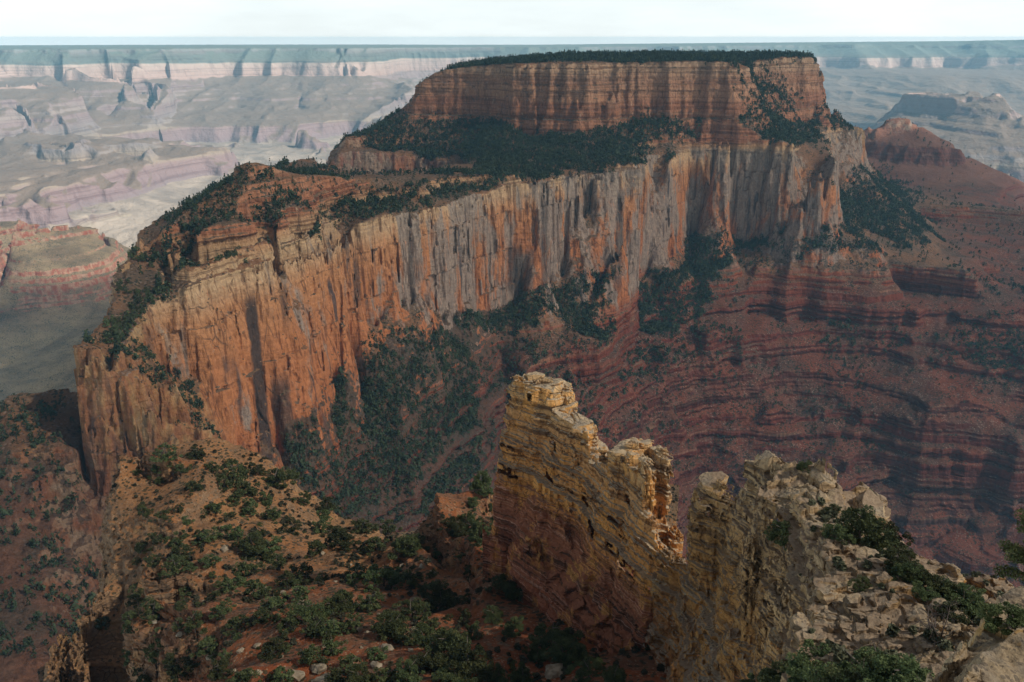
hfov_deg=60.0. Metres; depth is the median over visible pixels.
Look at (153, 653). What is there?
juniper tree
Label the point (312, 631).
juniper tree
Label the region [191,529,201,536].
juniper tree
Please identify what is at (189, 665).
juniper tree
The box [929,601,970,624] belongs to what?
pine tree
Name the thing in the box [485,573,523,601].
juniper tree
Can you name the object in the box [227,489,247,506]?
juniper tree
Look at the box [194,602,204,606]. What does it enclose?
juniper tree
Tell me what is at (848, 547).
boulder
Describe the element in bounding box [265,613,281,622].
juniper tree
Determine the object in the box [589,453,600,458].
boulder
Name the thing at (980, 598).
pine tree
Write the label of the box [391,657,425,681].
juniper tree
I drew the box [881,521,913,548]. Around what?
juniper tree
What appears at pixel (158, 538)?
juniper tree
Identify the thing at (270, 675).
juniper tree
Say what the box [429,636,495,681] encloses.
juniper tree
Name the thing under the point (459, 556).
juniper tree
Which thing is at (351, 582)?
juniper tree
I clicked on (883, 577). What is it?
boulder
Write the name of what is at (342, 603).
juniper tree
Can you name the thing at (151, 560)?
juniper tree
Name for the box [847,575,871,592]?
juniper tree
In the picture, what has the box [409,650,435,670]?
juniper tree
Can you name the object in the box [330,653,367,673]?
juniper tree
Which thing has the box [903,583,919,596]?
boulder
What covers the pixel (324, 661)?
juniper tree
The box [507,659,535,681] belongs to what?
juniper tree
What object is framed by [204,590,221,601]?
juniper tree
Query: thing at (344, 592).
juniper tree
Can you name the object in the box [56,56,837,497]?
mesa
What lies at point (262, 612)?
juniper tree
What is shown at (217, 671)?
juniper tree
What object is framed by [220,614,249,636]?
juniper tree
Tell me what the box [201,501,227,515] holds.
juniper tree
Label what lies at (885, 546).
pine tree
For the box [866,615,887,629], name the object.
boulder
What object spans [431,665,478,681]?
juniper tree
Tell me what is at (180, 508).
juniper tree
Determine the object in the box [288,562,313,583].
juniper tree
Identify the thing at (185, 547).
juniper tree
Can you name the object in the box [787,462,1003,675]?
outcrop brush
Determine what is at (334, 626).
juniper tree
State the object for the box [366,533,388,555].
juniper tree
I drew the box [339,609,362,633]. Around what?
juniper tree
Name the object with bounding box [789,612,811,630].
boulder
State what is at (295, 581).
juniper tree
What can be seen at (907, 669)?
juniper tree
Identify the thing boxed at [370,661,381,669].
boulder
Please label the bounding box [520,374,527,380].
boulder
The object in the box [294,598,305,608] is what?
juniper tree
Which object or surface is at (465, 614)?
juniper tree
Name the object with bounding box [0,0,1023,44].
sky
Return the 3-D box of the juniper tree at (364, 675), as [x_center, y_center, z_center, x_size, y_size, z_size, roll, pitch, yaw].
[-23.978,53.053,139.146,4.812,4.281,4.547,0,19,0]
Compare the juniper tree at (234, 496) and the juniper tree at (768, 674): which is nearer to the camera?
the juniper tree at (768, 674)
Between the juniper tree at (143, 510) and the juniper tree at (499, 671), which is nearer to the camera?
the juniper tree at (499, 671)
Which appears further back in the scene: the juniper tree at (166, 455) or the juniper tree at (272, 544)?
the juniper tree at (166, 455)
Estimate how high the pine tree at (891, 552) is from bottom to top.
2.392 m
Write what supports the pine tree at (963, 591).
on the rock outcrop
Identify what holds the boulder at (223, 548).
on the slope
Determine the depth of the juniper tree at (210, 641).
180.79 m
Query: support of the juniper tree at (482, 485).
on the slope
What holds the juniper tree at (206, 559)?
on the slope
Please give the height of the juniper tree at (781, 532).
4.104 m
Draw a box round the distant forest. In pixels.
[0,48,1023,657]
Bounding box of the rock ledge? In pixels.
[926,585,1023,681]
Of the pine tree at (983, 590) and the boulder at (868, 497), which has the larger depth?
the boulder at (868, 497)
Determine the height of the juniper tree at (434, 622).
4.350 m
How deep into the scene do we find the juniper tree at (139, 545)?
271.53 m
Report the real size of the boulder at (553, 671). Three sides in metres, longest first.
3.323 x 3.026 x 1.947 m
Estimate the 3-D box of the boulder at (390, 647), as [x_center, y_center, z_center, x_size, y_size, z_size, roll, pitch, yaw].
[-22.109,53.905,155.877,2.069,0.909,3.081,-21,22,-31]
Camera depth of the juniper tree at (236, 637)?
177.72 m
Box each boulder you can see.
[175,631,183,636]
[220,545,227,552]
[236,647,243,653]
[287,669,304,680]
[310,662,326,674]
[311,673,332,681]
[353,626,362,631]
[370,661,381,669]
[381,643,393,651]
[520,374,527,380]
[525,371,544,380]
[542,379,562,392]
[544,663,562,679]
[548,393,560,398]
[560,401,577,414]
[571,419,593,433]
[580,438,593,445]
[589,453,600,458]
[612,439,639,456]
[699,471,728,499]
[753,450,781,472]
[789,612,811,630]
[813,470,836,491]
[814,587,837,604]
[842,544,852,551]
[842,593,861,609]
[844,632,851,641]
[853,489,887,524]
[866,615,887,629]
[873,571,893,583]
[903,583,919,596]
[930,597,945,612]
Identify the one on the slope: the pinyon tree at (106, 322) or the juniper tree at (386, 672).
the juniper tree at (386, 672)
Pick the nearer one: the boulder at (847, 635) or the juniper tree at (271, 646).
the boulder at (847, 635)
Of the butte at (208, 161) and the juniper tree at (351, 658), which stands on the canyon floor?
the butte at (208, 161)
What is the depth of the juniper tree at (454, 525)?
224.53 m
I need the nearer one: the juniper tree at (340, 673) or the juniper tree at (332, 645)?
the juniper tree at (340, 673)
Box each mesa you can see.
[0,220,130,387]
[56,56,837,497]
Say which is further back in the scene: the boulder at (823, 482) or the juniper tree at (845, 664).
the boulder at (823, 482)
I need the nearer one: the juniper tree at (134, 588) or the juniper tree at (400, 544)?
the juniper tree at (400, 544)
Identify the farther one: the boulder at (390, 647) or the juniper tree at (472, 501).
the juniper tree at (472, 501)
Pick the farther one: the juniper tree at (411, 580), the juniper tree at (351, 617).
the juniper tree at (411, 580)
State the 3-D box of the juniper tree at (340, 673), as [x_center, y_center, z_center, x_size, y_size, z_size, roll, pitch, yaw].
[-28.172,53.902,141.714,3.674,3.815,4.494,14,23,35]
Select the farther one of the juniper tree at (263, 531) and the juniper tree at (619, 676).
the juniper tree at (263, 531)
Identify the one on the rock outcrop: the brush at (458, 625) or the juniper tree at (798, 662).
the juniper tree at (798, 662)
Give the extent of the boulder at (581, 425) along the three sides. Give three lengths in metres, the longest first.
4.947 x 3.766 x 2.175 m
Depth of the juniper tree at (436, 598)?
182.68 m
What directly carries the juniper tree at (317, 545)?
on the slope
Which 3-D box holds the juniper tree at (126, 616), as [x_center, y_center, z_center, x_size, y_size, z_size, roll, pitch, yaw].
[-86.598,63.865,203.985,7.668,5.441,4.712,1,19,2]
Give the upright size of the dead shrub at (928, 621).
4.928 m
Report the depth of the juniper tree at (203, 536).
262.99 m
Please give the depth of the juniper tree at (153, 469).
302.54 m
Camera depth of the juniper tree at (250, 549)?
259.38 m
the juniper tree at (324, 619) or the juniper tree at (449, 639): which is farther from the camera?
the juniper tree at (324, 619)
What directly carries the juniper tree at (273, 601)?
on the slope
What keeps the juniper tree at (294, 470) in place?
on the slope
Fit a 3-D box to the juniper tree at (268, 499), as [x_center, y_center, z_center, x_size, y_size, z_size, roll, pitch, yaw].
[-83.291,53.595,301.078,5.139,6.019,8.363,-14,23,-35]
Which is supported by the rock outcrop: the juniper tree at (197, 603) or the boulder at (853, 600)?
the boulder at (853, 600)
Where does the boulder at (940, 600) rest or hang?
on the rock outcrop
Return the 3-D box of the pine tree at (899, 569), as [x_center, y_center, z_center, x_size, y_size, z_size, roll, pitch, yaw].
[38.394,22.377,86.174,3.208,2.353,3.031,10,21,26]
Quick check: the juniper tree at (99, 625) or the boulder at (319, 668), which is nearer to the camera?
the boulder at (319, 668)
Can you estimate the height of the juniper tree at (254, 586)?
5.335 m
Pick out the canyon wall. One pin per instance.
(267, 97)
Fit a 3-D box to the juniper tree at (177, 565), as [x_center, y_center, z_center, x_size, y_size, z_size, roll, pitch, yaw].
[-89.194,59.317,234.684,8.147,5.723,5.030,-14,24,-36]
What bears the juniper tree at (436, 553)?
on the slope
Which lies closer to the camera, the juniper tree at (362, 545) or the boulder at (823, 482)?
the boulder at (823, 482)
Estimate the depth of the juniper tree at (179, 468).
298.71 m
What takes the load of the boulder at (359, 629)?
on the slope
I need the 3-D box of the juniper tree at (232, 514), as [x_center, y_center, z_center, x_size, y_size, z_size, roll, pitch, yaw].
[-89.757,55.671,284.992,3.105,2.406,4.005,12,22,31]
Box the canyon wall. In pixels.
[0,40,1023,150]
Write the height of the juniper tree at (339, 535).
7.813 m
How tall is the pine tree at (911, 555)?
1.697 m
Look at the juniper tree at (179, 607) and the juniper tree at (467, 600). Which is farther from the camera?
the juniper tree at (179, 607)
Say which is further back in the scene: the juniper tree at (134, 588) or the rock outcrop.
the juniper tree at (134, 588)
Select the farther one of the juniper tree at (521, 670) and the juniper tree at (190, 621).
the juniper tree at (190, 621)
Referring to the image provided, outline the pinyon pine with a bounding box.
[979,508,1023,613]
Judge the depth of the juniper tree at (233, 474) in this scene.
307.35 m
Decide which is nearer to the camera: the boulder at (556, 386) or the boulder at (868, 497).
the boulder at (868, 497)
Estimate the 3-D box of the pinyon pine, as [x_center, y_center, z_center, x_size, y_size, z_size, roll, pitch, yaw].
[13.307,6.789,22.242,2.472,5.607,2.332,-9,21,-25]
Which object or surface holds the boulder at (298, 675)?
on the slope
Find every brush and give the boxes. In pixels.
[37,449,678,681]
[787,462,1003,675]
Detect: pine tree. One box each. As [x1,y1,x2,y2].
[868,541,894,554]
[882,545,913,576]
[890,562,923,582]
[893,549,919,561]
[899,560,939,586]
[909,573,957,595]
[911,581,940,601]
[924,574,956,597]
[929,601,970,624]
[936,578,980,615]
[958,584,986,606]
[961,595,990,618]
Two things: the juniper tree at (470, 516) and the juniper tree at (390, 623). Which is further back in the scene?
the juniper tree at (470, 516)
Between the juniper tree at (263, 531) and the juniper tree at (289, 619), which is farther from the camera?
the juniper tree at (263, 531)
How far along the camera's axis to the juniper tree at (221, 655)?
170.58 m
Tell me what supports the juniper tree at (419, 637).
on the slope
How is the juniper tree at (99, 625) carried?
on the slope
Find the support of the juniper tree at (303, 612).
on the slope
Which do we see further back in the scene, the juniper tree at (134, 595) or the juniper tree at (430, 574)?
the juniper tree at (134, 595)
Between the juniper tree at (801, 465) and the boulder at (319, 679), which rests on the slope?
the boulder at (319, 679)
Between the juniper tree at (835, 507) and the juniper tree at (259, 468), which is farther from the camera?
the juniper tree at (259, 468)
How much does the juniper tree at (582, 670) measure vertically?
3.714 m
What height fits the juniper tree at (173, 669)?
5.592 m
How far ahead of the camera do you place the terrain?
1466.38 m
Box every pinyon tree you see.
[102,320,109,326]
[131,308,138,316]
[133,296,141,302]
[147,351,155,359]
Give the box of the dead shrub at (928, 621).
[905,597,961,650]
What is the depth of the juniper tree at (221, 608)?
188.97 m
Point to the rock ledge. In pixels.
(982, 654)
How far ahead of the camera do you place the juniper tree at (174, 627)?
189.79 m
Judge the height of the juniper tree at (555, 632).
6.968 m
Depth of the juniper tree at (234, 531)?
267.17 m
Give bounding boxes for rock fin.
[482,374,683,653]
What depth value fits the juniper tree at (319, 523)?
287.82 m
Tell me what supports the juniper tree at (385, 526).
on the slope
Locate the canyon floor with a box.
[0,105,1023,247]
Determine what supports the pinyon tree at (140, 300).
on the mesa at (118, 406)
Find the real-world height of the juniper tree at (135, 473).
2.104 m
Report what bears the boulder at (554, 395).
on the rock fin
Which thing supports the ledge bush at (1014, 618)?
on the rock ledge
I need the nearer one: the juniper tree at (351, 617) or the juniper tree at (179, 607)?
the juniper tree at (351, 617)
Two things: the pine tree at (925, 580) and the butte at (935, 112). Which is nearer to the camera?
the pine tree at (925, 580)
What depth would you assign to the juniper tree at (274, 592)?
203.60 m
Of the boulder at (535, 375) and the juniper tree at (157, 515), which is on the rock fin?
the boulder at (535, 375)
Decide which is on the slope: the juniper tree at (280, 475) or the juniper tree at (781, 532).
the juniper tree at (280, 475)
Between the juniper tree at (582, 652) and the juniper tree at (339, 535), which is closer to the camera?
the juniper tree at (582, 652)
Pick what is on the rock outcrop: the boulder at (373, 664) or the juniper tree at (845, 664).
the juniper tree at (845, 664)
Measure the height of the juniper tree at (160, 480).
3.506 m
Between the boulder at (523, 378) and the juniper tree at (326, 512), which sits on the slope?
the juniper tree at (326, 512)
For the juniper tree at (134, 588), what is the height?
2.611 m
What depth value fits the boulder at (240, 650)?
169.84 m
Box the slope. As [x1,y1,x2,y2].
[37,438,678,681]
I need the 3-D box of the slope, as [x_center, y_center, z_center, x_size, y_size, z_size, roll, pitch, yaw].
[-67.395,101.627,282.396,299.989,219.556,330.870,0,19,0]
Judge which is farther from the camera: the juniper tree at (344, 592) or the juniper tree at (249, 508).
the juniper tree at (249, 508)
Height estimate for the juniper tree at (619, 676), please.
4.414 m
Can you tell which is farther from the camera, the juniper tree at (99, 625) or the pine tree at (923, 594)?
the juniper tree at (99, 625)
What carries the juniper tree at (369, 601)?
on the slope
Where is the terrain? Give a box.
[0,114,1023,681]
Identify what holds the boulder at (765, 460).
on the rock outcrop
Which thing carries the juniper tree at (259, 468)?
on the slope
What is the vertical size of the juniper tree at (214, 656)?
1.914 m
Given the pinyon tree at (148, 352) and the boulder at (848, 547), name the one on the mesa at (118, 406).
the pinyon tree at (148, 352)
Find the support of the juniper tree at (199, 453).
on the slope
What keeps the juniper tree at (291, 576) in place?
on the slope
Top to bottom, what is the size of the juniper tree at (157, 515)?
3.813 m
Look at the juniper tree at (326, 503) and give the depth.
322.36 m
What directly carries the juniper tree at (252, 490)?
on the slope
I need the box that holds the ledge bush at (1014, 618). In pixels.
[975,601,1023,634]
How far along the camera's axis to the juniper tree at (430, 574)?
203.81 m
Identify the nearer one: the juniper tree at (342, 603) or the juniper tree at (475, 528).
the juniper tree at (342, 603)
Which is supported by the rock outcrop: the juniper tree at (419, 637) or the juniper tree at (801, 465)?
the juniper tree at (801, 465)
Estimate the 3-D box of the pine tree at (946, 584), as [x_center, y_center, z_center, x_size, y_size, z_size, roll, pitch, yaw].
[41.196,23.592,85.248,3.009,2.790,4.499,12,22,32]
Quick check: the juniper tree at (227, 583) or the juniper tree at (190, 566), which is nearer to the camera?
the juniper tree at (227, 583)
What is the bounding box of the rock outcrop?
[640,454,1013,681]
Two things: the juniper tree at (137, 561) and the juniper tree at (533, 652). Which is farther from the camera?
the juniper tree at (137, 561)
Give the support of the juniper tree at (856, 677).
on the rock outcrop
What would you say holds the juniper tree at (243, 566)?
on the slope
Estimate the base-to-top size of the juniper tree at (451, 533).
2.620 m
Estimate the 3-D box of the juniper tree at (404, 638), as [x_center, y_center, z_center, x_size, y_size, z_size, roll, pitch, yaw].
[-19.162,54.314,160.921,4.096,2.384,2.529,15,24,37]
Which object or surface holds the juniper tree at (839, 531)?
on the rock outcrop
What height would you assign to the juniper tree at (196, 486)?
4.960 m
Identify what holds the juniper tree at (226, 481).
on the slope
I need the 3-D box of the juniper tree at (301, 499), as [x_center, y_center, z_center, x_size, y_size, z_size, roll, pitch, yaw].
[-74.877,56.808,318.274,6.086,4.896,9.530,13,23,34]
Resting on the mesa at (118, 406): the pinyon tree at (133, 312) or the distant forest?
the pinyon tree at (133, 312)
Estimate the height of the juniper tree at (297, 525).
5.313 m
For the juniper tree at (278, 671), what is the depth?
143.37 m
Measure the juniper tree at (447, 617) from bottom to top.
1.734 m
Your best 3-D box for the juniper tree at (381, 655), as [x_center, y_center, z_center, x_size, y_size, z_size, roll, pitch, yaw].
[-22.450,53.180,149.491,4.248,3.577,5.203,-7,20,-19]
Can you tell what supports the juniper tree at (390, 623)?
on the slope
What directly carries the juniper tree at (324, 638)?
on the slope
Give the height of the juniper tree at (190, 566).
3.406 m
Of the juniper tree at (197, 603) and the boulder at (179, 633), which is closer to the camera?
the boulder at (179, 633)
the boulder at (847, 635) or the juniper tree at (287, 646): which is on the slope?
the juniper tree at (287, 646)
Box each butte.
[0,137,231,175]
[233,140,317,163]
[864,118,1023,192]
[870,91,1023,131]
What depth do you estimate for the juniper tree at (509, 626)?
158.74 m
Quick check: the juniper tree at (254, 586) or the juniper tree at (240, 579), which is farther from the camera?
the juniper tree at (240, 579)
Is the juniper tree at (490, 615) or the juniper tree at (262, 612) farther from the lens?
the juniper tree at (262, 612)
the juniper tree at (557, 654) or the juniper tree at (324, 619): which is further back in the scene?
the juniper tree at (324, 619)
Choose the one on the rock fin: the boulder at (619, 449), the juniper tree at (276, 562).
the boulder at (619, 449)
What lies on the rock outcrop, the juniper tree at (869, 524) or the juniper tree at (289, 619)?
the juniper tree at (869, 524)
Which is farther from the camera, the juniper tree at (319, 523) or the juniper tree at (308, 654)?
the juniper tree at (319, 523)
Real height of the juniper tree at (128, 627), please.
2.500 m
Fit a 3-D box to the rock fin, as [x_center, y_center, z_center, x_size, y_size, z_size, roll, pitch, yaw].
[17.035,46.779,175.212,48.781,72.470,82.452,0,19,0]
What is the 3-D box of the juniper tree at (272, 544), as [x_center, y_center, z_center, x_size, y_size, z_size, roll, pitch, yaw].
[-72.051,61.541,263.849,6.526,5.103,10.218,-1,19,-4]
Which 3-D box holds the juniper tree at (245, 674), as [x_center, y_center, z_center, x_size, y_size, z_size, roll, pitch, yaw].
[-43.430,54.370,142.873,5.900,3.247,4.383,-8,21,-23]
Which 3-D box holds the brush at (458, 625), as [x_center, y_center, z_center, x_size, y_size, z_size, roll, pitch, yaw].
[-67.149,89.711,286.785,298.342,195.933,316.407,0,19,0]
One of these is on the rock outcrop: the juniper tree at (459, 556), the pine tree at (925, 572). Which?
the pine tree at (925, 572)
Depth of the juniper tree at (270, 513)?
291.69 m
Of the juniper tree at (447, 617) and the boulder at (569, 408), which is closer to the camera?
the juniper tree at (447, 617)
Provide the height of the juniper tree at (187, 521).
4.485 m
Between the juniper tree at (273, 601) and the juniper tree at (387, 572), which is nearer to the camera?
the juniper tree at (273, 601)
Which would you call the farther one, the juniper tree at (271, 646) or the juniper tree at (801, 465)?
the juniper tree at (271, 646)
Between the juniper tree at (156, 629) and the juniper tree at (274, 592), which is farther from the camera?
the juniper tree at (274, 592)
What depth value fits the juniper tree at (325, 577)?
213.66 m
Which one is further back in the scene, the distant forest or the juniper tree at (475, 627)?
the distant forest
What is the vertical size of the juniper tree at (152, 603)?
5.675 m
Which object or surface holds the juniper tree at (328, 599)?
on the slope
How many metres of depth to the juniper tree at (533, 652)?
149.80 m
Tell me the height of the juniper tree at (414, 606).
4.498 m
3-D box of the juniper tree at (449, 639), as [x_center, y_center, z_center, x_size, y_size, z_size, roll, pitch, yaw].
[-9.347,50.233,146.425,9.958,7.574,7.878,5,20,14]
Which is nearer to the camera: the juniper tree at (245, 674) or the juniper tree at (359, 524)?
the juniper tree at (245, 674)
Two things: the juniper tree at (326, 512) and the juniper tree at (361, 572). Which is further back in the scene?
the juniper tree at (326, 512)
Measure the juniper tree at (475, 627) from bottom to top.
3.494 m
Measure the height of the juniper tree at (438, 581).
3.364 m
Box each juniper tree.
[94,616,110,630]
[120,610,148,627]
[121,624,131,633]
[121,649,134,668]
[125,588,143,608]
[128,583,137,592]
[131,557,141,564]
[132,469,141,474]
[132,667,152,681]
[134,541,147,553]
[134,594,163,624]
[137,505,153,517]
[141,553,164,567]
[143,638,164,663]
[145,532,163,544]
[148,508,172,521]
[149,442,182,462]
[150,464,160,473]
[153,476,165,484]
[153,625,162,636]
[160,554,189,575]
[162,529,189,546]
[162,648,191,681]
[168,542,192,561]
[171,617,188,631]
[172,463,191,472]
[173,502,184,512]
[173,600,187,611]
[177,586,191,601]
[181,515,194,527]
[181,649,200,672]
[183,560,196,571]
[184,478,203,495]
[184,610,207,634]
[185,444,205,459]
[189,635,218,657]
[191,526,222,546]
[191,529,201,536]
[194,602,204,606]
[196,554,221,567]
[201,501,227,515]
[204,461,224,471]
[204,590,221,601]
[206,654,234,680]
[207,651,217,658]
[208,571,216,578]
[208,597,236,620]
[213,576,238,593]
[216,473,232,492]
[217,524,243,539]
[218,648,229,659]
[220,458,249,487]
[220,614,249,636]
[225,511,236,517]
[225,667,261,681]
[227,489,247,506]
[231,530,270,560]
[231,562,266,576]
[233,632,241,640]
[235,476,261,500]
[235,575,246,587]
[239,498,258,520]
[244,461,265,474]
[244,579,272,598]
[245,606,270,625]
[256,632,287,662]
[258,491,272,508]
[259,551,285,568]
[260,466,303,488]
[260,504,281,523]
[260,528,271,535]
[260,535,281,558]
[260,594,286,610]
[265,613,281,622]
[266,668,279,680]
[270,587,281,595]
[271,665,294,681]
[274,569,294,589]
[275,607,297,633]
[277,518,305,534]
[278,639,292,652]
[282,585,314,600]
[286,598,332,624]
[288,467,299,484]
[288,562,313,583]
[289,578,301,586]
[290,490,311,506]
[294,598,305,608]
[297,642,326,664]
[299,620,320,638]
[304,539,326,558]
[309,613,337,634]
[312,516,327,533]
[313,572,329,583]
[316,496,343,515]
[316,508,332,524]
[316,595,345,617]
[316,656,330,668]
[317,638,347,655]
[319,620,349,640]
[320,525,353,551]
[320,591,353,617]
[321,627,335,641]
[324,667,349,681]
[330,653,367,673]
[334,589,363,612]
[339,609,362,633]
[344,540,373,554]
[344,562,366,579]
[344,663,374,681]
[345,574,363,586]
[347,518,379,533]
[360,591,384,614]
[361,563,411,592]
[365,642,387,660]
[365,665,396,681]
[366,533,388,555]
[370,609,409,641]
[379,519,402,536]
[387,533,425,559]
[391,597,434,620]
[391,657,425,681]
[393,571,423,590]
[400,635,413,645]
[404,621,438,648]
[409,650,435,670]
[417,582,457,612]
[419,611,438,633]
[424,579,448,593]
[424,627,479,663]
[425,567,438,579]
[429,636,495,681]
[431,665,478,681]
[432,547,442,561]
[435,654,447,668]
[436,516,467,536]
[443,613,453,622]
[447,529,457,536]
[454,553,465,561]
[457,510,483,526]
[457,607,471,623]
[460,592,471,604]
[463,519,491,550]
[463,564,471,578]
[465,621,484,639]
[467,496,480,510]
[469,470,493,496]
[482,605,503,624]
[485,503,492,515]
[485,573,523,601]
[485,662,510,681]
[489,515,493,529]
[500,615,523,637]
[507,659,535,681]
[522,644,547,662]
[528,622,584,660]
[540,636,583,666]
[565,655,605,681]
[567,642,588,658]
[601,662,626,681]
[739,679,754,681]
[747,659,788,681]
[763,520,793,549]
[785,639,830,681]
[796,460,812,472]
[800,646,888,681]
[816,644,899,681]
[820,523,856,544]
[823,503,841,513]
[835,504,899,552]
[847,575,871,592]
[857,650,934,681]
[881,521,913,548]
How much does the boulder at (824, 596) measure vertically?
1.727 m
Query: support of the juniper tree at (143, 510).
on the slope
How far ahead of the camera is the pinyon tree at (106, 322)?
760.99 m
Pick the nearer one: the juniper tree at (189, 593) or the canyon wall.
the juniper tree at (189, 593)
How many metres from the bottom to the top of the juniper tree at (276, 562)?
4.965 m
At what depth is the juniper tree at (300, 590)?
192.21 m
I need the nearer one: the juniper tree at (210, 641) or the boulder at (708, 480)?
the boulder at (708, 480)
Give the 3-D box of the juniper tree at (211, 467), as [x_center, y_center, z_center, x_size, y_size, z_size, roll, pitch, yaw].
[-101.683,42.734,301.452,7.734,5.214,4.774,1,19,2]
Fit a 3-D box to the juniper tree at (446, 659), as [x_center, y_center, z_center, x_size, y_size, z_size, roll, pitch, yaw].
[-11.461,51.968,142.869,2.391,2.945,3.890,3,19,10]
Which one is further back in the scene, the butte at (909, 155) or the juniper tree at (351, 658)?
the butte at (909, 155)
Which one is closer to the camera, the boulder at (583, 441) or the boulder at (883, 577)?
the boulder at (883, 577)
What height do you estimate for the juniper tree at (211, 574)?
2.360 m
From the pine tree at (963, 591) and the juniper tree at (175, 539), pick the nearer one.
the pine tree at (963, 591)
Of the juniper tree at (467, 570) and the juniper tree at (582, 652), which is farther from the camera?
the juniper tree at (467, 570)
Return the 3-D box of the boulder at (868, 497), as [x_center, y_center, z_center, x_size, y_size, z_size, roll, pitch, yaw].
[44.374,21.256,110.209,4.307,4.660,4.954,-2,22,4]

